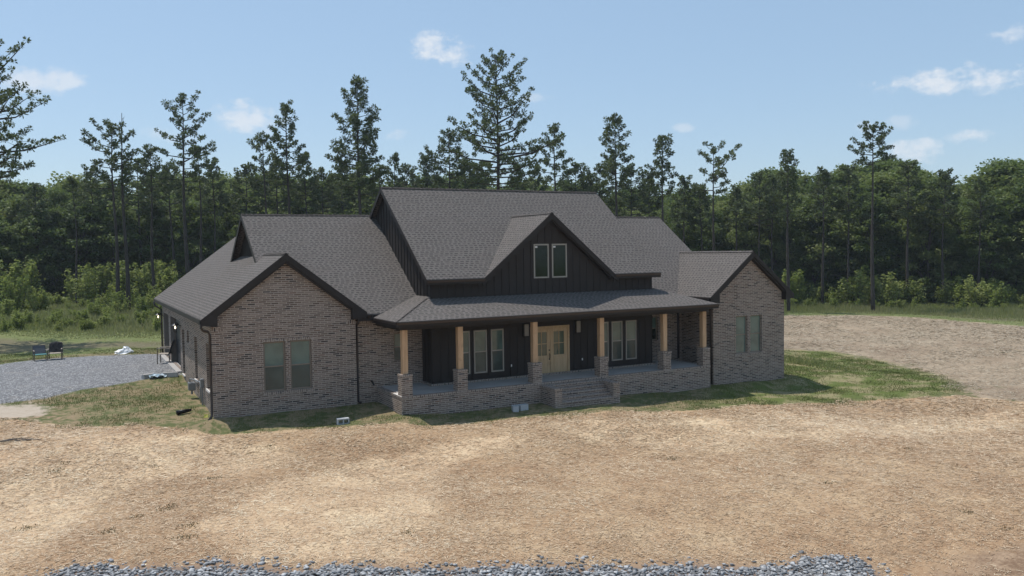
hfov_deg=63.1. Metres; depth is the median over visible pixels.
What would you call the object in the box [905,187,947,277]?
broadleaf tree
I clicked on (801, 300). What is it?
sapling
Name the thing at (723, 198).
broadleaf tree
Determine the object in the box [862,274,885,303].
sapling
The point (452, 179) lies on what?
broadleaf tree
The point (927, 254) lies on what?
broadleaf tree
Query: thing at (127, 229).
broadleaf tree
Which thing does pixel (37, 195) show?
broadleaf tree
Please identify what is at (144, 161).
pine tree
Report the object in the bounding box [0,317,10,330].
sapling
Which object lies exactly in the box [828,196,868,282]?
broadleaf tree
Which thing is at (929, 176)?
broadleaf tree
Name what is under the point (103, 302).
sapling
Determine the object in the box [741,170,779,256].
pine tree
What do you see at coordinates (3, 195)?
broadleaf tree
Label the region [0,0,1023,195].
sky
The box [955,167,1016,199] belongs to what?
broadleaf tree
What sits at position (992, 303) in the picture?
sapling
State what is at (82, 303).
sapling
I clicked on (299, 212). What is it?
broadleaf tree
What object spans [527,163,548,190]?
pine tree
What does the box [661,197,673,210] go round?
broadleaf tree
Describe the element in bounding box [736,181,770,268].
broadleaf tree
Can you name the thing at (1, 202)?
broadleaf tree
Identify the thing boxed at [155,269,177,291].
sapling
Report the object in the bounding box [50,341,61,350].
cloth
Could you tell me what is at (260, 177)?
broadleaf tree
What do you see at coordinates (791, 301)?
sapling
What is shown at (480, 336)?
window
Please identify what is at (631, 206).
pine tree
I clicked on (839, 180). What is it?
broadleaf tree
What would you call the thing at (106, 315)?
sapling
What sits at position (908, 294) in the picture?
sapling
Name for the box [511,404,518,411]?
concrete block
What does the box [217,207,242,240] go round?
broadleaf tree
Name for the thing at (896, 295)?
sapling
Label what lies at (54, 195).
broadleaf tree
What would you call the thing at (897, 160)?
broadleaf tree
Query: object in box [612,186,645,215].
broadleaf tree
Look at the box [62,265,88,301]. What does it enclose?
sapling
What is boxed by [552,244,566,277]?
window
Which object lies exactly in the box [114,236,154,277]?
broadleaf tree
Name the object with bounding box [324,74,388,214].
pine tree
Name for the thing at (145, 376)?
kerb block
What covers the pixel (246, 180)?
broadleaf tree
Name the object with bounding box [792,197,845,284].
broadleaf tree
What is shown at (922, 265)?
broadleaf tree
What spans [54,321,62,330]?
sapling
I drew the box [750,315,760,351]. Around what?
window
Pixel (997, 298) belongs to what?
sapling
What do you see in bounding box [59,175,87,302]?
pine tree
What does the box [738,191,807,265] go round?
broadleaf tree
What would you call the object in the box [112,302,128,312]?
sapling
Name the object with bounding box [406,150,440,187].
pine tree
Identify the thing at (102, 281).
sapling
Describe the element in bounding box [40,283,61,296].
understorey bush
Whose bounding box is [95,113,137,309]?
pine tree
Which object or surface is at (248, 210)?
broadleaf tree
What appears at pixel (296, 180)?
broadleaf tree
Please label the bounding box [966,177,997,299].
pine tree
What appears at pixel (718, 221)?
broadleaf tree
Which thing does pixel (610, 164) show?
pine tree
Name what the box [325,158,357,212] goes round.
pine tree
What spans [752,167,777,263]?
broadleaf tree
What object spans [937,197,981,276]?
broadleaf tree
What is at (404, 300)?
brick house
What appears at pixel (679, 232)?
broadleaf tree
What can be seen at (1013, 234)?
broadleaf tree
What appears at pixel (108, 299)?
sapling
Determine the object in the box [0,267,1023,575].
ground
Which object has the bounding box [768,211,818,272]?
broadleaf tree
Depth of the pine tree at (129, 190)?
95.91 m
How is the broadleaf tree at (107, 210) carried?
on the ground at (44, 379)
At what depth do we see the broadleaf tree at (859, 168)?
118.45 m
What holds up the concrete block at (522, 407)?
on the ground at (44, 379)
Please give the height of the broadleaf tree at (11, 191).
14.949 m
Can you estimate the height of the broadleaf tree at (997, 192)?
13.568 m
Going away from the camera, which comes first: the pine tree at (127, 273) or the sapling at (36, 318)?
the sapling at (36, 318)
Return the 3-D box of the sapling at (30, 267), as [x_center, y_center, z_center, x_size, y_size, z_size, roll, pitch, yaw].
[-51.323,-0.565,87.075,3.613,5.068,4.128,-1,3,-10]
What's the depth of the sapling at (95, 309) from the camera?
67.27 m
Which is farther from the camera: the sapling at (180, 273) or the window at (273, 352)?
the sapling at (180, 273)
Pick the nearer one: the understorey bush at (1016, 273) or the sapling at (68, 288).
the sapling at (68, 288)
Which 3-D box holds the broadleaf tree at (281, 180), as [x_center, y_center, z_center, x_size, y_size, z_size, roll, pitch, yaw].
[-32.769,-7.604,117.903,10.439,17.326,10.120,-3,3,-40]
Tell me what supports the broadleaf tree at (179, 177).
on the ground at (44, 379)
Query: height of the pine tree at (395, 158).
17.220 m
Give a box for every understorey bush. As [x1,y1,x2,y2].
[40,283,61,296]
[61,287,78,296]
[774,268,786,278]
[789,265,818,297]
[814,281,836,299]
[826,280,843,295]
[879,265,925,293]
[896,273,924,298]
[912,276,940,302]
[926,275,963,302]
[947,272,976,300]
[987,265,1023,299]
[988,277,1006,286]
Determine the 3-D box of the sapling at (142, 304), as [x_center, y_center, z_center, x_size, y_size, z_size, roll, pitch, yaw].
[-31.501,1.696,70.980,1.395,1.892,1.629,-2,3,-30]
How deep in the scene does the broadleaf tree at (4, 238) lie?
90.55 m
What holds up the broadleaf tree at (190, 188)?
on the ground at (44, 379)
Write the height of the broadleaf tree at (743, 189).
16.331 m
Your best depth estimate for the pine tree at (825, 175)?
95.71 m
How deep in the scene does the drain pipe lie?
30.89 m
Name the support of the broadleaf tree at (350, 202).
on the ground at (44, 379)
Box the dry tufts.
[13,423,1015,539]
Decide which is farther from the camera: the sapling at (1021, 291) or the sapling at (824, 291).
the sapling at (824, 291)
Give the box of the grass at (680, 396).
[0,347,965,434]
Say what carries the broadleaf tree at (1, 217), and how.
on the ground at (44, 379)
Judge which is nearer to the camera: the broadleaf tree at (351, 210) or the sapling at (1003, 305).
the sapling at (1003, 305)
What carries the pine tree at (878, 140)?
on the ground at (44, 379)
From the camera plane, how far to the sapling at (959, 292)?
91.03 m
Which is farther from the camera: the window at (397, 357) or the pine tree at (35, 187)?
the pine tree at (35, 187)
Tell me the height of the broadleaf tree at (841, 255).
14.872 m
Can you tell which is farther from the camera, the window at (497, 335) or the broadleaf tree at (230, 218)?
the broadleaf tree at (230, 218)
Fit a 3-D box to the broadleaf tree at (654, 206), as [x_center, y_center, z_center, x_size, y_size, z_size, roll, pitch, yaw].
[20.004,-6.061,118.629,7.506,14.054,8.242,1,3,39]
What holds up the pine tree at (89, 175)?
on the ground at (44, 379)
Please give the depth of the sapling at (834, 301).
92.01 m
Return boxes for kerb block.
[141,373,154,378]
[163,372,177,376]
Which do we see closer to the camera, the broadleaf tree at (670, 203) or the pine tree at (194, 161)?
the pine tree at (194, 161)
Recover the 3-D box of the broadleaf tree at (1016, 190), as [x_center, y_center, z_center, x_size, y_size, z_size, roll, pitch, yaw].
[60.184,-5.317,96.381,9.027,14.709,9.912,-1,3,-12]
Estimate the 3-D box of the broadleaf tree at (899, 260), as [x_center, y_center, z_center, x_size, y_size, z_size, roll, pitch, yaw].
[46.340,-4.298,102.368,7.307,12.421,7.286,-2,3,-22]
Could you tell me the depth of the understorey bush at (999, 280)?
94.41 m
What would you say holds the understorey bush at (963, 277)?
on the ground at (44, 379)
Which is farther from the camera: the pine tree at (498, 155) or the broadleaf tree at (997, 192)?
the broadleaf tree at (997, 192)
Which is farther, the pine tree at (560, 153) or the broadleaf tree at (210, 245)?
the broadleaf tree at (210, 245)
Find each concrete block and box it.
[336,417,348,424]
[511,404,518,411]
[518,404,528,410]
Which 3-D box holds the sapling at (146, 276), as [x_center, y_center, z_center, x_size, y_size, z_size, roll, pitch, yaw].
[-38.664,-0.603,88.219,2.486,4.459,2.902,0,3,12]
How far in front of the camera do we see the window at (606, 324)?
37.36 m
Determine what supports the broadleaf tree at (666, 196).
on the ground at (44, 379)
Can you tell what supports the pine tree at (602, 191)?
on the ground at (44, 379)
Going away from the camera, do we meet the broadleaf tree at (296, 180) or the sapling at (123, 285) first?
the sapling at (123, 285)
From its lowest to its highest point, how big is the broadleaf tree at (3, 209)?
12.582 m
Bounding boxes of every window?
[263,341,285,391]
[290,339,311,389]
[394,333,400,360]
[463,331,469,373]
[473,330,486,373]
[491,329,503,371]
[533,244,548,277]
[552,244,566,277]
[604,322,608,360]
[611,321,622,360]
[625,320,636,359]
[652,316,656,339]
[736,316,745,353]
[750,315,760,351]
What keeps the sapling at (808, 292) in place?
on the ground at (44, 379)
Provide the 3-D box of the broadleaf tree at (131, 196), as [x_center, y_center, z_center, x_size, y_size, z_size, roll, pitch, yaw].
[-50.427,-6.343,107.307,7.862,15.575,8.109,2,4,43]
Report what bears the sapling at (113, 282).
on the ground at (44, 379)
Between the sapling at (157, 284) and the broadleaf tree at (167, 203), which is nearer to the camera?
the sapling at (157, 284)
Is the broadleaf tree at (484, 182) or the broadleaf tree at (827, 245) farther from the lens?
the broadleaf tree at (484, 182)
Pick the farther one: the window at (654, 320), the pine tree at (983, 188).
the pine tree at (983, 188)
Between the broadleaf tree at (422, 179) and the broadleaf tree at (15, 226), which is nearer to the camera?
the broadleaf tree at (15, 226)
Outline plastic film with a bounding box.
[149,373,166,377]
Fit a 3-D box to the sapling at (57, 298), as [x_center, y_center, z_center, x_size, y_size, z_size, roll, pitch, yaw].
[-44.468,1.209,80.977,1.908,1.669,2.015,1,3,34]
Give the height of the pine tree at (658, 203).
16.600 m
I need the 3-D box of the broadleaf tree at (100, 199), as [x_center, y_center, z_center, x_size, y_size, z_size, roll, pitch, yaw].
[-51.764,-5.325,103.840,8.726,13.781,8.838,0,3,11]
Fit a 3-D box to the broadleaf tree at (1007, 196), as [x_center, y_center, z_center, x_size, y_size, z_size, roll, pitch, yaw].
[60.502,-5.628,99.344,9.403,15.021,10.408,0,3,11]
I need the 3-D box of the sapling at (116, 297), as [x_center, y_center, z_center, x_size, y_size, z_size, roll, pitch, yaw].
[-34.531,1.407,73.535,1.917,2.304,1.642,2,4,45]
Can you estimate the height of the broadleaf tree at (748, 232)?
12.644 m
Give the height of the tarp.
0.432 m
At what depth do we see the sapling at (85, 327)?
58.30 m
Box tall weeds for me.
[0,295,1023,374]
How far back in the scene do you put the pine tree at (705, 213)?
100.47 m
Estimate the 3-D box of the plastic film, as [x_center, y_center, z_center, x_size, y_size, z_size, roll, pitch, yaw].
[-15.867,3.909,37.320,0.767,0.150,0.531,-2,3,-28]
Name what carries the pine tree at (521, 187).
on the ground at (44, 379)
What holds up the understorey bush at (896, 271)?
on the ground at (44, 379)
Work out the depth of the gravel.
17.40 m
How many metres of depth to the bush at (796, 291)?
95.16 m
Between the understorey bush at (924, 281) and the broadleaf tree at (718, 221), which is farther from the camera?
the broadleaf tree at (718, 221)
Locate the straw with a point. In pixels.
(879, 423)
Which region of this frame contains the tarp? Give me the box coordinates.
[115,346,133,353]
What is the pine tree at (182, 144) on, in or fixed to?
on the ground at (44, 379)
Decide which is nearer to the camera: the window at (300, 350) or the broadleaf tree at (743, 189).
the window at (300, 350)
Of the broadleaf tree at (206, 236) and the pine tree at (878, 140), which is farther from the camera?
the broadleaf tree at (206, 236)
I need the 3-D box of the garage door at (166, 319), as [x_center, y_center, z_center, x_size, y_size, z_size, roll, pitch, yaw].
[-17.939,2.474,43.674,0.308,2.263,2.304,-2,3,-28]
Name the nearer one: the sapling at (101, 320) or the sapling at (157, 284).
the sapling at (101, 320)
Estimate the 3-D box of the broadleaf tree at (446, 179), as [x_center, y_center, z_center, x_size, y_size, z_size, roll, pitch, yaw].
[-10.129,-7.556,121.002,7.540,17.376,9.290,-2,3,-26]
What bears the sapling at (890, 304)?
on the ground at (44, 379)
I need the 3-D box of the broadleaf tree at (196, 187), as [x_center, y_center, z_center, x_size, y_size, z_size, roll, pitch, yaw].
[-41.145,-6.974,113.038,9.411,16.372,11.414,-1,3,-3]
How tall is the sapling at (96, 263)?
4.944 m
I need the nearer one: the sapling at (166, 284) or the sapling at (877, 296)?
the sapling at (166, 284)
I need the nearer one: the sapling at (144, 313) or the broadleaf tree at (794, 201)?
the sapling at (144, 313)
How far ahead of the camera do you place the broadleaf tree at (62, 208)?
97.56 m
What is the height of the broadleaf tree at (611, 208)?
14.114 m
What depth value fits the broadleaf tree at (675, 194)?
123.91 m
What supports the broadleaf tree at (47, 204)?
on the ground at (44, 379)
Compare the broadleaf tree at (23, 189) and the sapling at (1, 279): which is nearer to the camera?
the sapling at (1, 279)
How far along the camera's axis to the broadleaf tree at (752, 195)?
112.32 m
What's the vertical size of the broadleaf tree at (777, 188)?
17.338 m
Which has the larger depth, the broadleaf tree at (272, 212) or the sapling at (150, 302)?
the broadleaf tree at (272, 212)
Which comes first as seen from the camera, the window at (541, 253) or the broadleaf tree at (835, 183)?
the window at (541, 253)
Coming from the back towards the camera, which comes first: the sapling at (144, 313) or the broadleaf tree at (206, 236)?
the broadleaf tree at (206, 236)
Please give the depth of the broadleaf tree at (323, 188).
111.35 m
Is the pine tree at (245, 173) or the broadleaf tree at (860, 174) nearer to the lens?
the pine tree at (245, 173)
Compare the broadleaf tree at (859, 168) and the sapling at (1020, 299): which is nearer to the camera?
the sapling at (1020, 299)
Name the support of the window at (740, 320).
in the brick house
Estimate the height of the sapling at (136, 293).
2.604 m
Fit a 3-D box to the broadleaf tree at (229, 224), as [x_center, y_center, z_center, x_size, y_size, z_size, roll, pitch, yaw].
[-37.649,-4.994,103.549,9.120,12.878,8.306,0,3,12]
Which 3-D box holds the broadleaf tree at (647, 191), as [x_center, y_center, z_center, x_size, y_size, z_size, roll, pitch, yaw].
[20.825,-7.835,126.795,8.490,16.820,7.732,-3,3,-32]
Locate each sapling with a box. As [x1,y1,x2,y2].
[0,260,16,294]
[0,274,30,313]
[0,276,7,303]
[0,299,15,316]
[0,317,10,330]
[10,258,45,300]
[10,309,32,320]
[10,316,27,329]
[22,266,63,295]
[24,286,52,311]
[25,312,32,323]
[35,314,41,324]
[45,292,66,305]
[47,311,60,324]
[53,308,63,317]
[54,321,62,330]
[61,317,75,325]
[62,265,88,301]
[71,266,100,301]
[72,310,88,320]
[76,299,85,306]
[78,320,87,330]
[79,310,90,320]
[80,262,112,298]
[83,318,95,329]
[86,299,103,315]
[92,258,115,295]
[95,293,105,305]
[96,316,108,325]
[100,285,113,307]
[100,313,111,323]
[108,262,121,295]
[110,260,140,298]
[111,291,131,309]
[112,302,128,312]
[116,313,126,322]
[121,263,166,297]
[125,283,141,307]
[132,262,155,296]
[132,297,150,311]
[133,309,149,323]
[137,295,151,304]
[137,317,145,324]
[140,276,169,293]
[146,283,161,300]
[146,296,154,308]
[152,318,162,330]
[154,259,176,281]
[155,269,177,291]
[161,264,177,290]
[178,266,185,279]
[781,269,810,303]
[784,298,793,304]
[795,282,805,302]
[800,282,813,298]
[802,297,812,306]
[810,287,827,303]
[814,283,828,297]
[825,285,846,303]
[828,283,839,295]
[829,298,838,306]
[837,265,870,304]
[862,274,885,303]
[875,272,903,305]
[882,286,903,301]
[884,275,916,301]
[885,301,895,306]
[895,300,906,307]
[903,278,924,303]
[907,283,927,303]
[911,297,919,308]
[925,282,941,301]
[932,278,954,304]
[947,274,978,305]
[948,275,963,303]
[956,298,966,309]
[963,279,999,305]
[981,278,996,296]
[985,281,1009,306]
[988,299,997,308]
[992,282,1018,303]
[1000,303,1007,309]
[1013,294,1023,303]
[1017,282,1023,295]
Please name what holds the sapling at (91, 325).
on the ground at (44, 379)
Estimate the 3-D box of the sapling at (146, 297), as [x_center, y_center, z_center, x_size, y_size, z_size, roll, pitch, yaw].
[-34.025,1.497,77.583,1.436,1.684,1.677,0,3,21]
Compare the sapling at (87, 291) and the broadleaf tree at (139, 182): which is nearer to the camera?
the sapling at (87, 291)
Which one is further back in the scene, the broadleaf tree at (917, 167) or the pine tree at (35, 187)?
the broadleaf tree at (917, 167)
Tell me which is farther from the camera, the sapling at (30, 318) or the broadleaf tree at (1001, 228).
the broadleaf tree at (1001, 228)
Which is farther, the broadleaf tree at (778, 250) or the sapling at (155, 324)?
the broadleaf tree at (778, 250)
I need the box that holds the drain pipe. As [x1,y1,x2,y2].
[176,409,191,414]
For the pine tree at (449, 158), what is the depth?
92.33 m
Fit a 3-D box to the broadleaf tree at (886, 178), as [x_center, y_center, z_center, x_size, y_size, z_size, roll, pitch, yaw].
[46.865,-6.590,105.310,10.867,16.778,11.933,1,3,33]
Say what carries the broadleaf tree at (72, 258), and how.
on the ground at (44, 379)
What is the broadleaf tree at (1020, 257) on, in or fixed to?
on the ground at (44, 379)
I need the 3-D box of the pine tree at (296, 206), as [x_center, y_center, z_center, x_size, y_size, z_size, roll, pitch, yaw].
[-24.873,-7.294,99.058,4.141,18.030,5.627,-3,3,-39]
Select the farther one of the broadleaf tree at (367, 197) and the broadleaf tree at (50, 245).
the broadleaf tree at (367, 197)
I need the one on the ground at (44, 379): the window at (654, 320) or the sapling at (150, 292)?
the sapling at (150, 292)
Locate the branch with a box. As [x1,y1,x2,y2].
[0,437,41,441]
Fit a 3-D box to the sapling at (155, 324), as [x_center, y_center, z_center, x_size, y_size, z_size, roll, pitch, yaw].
[-24.674,2.551,57.733,0.980,0.990,1.119,-1,3,-11]
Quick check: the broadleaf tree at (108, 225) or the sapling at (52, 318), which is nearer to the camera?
the sapling at (52, 318)
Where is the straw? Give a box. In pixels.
[0,395,1023,575]
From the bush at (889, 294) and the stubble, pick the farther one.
the bush at (889, 294)
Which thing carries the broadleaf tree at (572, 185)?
on the ground at (44, 379)
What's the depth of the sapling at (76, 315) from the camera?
62.29 m
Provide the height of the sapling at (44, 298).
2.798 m
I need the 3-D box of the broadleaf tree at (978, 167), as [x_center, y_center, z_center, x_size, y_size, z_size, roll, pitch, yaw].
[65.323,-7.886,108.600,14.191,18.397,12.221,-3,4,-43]
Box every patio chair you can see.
[32,345,47,361]
[47,343,62,359]
[157,340,174,363]
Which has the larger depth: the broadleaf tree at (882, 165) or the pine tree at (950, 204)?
the broadleaf tree at (882, 165)
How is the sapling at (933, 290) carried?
on the ground at (44, 379)
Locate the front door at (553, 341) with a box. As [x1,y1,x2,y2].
[530,325,569,372]
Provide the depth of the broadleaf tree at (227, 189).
108.32 m
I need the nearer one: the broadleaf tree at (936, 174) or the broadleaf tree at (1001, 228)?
the broadleaf tree at (1001, 228)
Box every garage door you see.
[164,313,169,355]
[170,316,180,363]
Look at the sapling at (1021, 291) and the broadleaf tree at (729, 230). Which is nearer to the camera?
the sapling at (1021, 291)
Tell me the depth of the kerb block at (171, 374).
37.40 m
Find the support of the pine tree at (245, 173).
on the ground at (44, 379)
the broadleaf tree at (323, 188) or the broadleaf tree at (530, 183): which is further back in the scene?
the broadleaf tree at (530, 183)
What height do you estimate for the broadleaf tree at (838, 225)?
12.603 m
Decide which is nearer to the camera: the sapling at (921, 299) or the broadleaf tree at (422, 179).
the sapling at (921, 299)
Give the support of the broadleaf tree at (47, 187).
on the ground at (44, 379)
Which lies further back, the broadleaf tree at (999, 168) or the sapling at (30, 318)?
the broadleaf tree at (999, 168)
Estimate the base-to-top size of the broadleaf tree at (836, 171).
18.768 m
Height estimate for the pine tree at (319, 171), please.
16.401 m
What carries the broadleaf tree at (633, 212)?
on the ground at (44, 379)
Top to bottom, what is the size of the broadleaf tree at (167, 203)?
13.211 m
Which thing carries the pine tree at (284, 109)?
on the ground at (44, 379)
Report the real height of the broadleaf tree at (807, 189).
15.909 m
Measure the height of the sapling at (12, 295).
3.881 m
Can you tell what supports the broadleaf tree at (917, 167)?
on the ground at (44, 379)
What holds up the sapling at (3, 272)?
on the ground at (44, 379)
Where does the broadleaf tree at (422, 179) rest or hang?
on the ground at (44, 379)
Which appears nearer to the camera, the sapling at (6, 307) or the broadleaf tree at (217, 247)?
the sapling at (6, 307)
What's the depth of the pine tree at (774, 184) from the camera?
101.64 m
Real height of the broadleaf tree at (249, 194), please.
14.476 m
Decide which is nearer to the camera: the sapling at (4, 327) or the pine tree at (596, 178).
the sapling at (4, 327)
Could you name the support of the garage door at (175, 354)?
in the brick house
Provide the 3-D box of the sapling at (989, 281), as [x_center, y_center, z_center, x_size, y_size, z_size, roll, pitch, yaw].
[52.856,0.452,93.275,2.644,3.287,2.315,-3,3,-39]
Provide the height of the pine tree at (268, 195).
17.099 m
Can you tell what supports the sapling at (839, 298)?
on the ground at (44, 379)
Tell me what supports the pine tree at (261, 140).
on the ground at (44, 379)
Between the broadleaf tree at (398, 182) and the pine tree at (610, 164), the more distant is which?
the broadleaf tree at (398, 182)
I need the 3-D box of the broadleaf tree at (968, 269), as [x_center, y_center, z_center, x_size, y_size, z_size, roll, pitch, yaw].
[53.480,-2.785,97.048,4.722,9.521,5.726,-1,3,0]
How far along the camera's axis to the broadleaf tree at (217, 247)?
99.86 m
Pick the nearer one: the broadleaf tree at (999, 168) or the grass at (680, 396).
the grass at (680, 396)
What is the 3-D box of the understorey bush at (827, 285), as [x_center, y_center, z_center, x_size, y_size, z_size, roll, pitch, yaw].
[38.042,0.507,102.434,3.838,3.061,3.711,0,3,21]
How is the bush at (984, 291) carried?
on the ground at (44, 379)
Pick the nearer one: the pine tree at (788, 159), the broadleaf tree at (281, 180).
the pine tree at (788, 159)
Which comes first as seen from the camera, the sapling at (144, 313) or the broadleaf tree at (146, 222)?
the sapling at (144, 313)
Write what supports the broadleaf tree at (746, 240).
on the ground at (44, 379)
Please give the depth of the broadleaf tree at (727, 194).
123.86 m
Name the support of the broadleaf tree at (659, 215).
on the ground at (44, 379)
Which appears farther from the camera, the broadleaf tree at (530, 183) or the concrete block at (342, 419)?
the broadleaf tree at (530, 183)
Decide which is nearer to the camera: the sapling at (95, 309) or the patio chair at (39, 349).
the patio chair at (39, 349)
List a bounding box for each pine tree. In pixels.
[0,36,65,186]
[13,182,60,291]
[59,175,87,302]
[70,164,109,267]
[77,118,141,309]
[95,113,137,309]
[107,158,167,272]
[129,143,169,296]
[146,90,216,273]
[146,161,189,270]
[190,145,211,262]
[193,156,228,252]
[222,164,275,213]
[246,131,280,213]
[255,163,295,213]
[265,99,311,213]
[289,150,321,213]
[297,166,344,213]
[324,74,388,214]
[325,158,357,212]
[356,163,393,214]
[382,152,405,186]
[395,162,420,187]
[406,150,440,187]
[424,127,477,188]
[437,47,565,189]
[447,157,485,188]
[464,161,489,188]
[502,160,532,189]
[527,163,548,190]
[535,122,578,190]
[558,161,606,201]
[578,169,606,197]
[586,163,618,210]
[593,112,633,215]
[606,162,657,216]
[635,171,664,216]
[641,133,678,221]
[670,174,703,243]
[679,182,717,250]
[690,140,742,250]
[723,184,752,250]
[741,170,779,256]
[757,173,789,271]
[770,148,804,310]
[808,166,846,303]
[828,165,870,303]
[847,121,895,310]
[882,159,934,301]
[923,168,961,301]
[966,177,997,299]
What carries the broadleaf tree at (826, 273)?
on the ground at (44, 379)
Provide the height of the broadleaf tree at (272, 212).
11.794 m
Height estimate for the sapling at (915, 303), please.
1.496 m
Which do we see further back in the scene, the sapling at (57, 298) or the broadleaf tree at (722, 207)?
the broadleaf tree at (722, 207)
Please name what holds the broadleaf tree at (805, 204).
on the ground at (44, 379)
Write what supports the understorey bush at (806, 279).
on the ground at (44, 379)
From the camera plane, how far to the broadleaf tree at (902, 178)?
103.91 m
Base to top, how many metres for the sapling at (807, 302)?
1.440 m
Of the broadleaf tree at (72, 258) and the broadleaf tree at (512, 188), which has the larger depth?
the broadleaf tree at (512, 188)
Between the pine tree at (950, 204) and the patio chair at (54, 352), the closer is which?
the patio chair at (54, 352)
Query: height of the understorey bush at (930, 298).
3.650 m
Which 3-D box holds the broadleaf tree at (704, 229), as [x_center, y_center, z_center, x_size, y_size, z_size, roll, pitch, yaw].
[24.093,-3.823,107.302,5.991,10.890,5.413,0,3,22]
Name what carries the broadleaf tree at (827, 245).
on the ground at (44, 379)
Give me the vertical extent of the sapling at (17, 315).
1.329 m
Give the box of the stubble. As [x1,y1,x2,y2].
[784,314,1023,399]
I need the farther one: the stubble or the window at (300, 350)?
the stubble
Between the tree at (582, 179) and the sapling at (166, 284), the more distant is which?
the tree at (582, 179)
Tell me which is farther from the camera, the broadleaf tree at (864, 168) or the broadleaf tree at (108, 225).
the broadleaf tree at (864, 168)
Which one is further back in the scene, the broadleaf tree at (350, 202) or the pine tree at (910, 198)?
the broadleaf tree at (350, 202)
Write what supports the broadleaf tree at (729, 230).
on the ground at (44, 379)
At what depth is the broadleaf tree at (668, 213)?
110.39 m
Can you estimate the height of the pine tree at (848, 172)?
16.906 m
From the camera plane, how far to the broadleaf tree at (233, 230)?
101.61 m
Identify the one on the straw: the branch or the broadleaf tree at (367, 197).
the branch
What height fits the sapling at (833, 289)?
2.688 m
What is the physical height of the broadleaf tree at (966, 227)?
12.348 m
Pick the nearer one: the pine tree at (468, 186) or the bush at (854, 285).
the bush at (854, 285)
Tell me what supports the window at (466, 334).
in the brick house
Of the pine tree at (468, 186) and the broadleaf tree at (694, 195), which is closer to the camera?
the pine tree at (468, 186)
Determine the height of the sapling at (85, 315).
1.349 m
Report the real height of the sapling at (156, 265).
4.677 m
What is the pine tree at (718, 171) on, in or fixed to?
on the ground at (44, 379)
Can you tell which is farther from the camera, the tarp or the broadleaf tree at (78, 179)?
the broadleaf tree at (78, 179)
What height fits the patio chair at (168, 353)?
1.156 m
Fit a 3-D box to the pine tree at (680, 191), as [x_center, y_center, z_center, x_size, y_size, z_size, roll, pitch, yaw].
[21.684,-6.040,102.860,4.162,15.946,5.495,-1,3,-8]
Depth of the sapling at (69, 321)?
60.47 m
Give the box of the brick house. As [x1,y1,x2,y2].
[153,187,793,419]
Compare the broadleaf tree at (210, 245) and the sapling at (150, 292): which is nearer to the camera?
the sapling at (150, 292)
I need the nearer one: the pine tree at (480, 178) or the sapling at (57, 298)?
the sapling at (57, 298)
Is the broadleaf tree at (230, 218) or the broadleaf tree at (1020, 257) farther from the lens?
the broadleaf tree at (230, 218)
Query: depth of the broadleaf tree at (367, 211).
111.67 m
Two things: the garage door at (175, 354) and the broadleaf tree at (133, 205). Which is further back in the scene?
the broadleaf tree at (133, 205)
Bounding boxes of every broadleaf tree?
[0,179,14,203]
[0,179,47,203]
[0,185,21,199]
[0,193,39,225]
[0,199,30,223]
[0,203,14,224]
[0,206,11,269]
[0,216,72,296]
[0,220,28,280]
[0,232,20,276]
[1,222,54,287]
[26,188,50,207]
[27,208,83,297]
[33,186,71,205]
[39,183,54,190]
[39,200,50,214]
[40,203,118,278]
[41,218,94,294]
[43,187,74,271]
[45,171,108,205]
[48,197,117,264]
[71,200,149,266]
[72,222,129,279]
[77,190,119,231]
[100,181,136,259]
[109,199,170,239]
[109,211,146,267]
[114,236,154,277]
[124,200,183,278]
[128,170,191,202]
[137,206,198,278]
[143,172,193,200]
[143,193,224,259]
[155,199,225,276]
[176,177,209,196]
[180,197,234,267]
[181,177,217,223]
[190,237,219,267]
[201,182,245,237]
[208,170,230,181]
[209,241,227,255]
[210,176,243,205]
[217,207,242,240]
[221,187,263,239]
[221,225,237,244]
[226,200,258,233]
[238,190,284,223]
[240,172,268,187]
[242,171,274,192]
[257,206,291,213]
[261,174,296,192]
[270,186,308,212]
[278,193,315,213]
[286,179,323,197]
[306,179,361,213]
[310,181,332,213]
[325,171,378,213]
[326,188,372,213]
[337,210,362,214]
[363,193,377,214]
[384,180,411,186]
[405,172,441,187]
[431,176,451,187]
[443,171,468,188]
[468,175,494,187]
[502,182,529,189]
[522,176,553,190]
[551,180,584,191]
[559,180,579,191]
[604,201,627,211]
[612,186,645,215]
[613,207,644,216]
[636,183,659,210]
[640,198,667,215]
[645,210,672,228]
[653,189,673,201]
[656,193,706,220]
[657,207,680,230]
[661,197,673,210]
[666,219,715,250]
[671,185,688,197]
[679,186,711,219]
[685,216,722,250]
[699,200,738,250]
[699,209,731,250]
[704,195,732,226]
[709,193,731,202]
[716,211,789,267]
[721,213,767,250]
[722,224,739,250]
[723,203,769,259]
[725,181,780,221]
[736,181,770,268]
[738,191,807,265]
[740,184,775,219]
[744,173,802,206]
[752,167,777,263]
[763,165,824,195]
[763,202,791,269]
[766,193,853,287]
[767,191,811,283]
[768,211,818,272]
[769,223,808,271]
[783,204,860,288]
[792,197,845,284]
[795,181,824,214]
[797,172,813,185]
[808,175,845,194]
[808,223,843,274]
[809,186,895,287]
[814,212,882,283]
[819,171,857,193]
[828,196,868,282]
[830,163,859,174]
[836,177,923,278]
[842,169,926,282]
[842,171,867,187]
[843,193,904,279]
[853,164,866,173]
[860,162,879,173]
[862,186,946,275]
[864,160,898,218]
[867,206,921,284]
[869,166,951,232]
[877,155,907,163]
[894,159,932,176]
[898,188,967,287]
[898,231,953,275]
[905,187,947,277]
[910,170,963,226]
[920,200,960,275]
[925,172,967,197]
[930,177,961,276]
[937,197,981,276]
[945,157,1023,244]
[947,195,1021,283]
[953,218,1020,265]
[954,223,996,285]
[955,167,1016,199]
[960,194,970,198]
[962,190,1023,273]
[974,158,1021,286]
[985,178,1023,244]
[986,205,1023,284]
[989,180,1023,283]
[1009,182,1023,287]
[1013,221,1023,282]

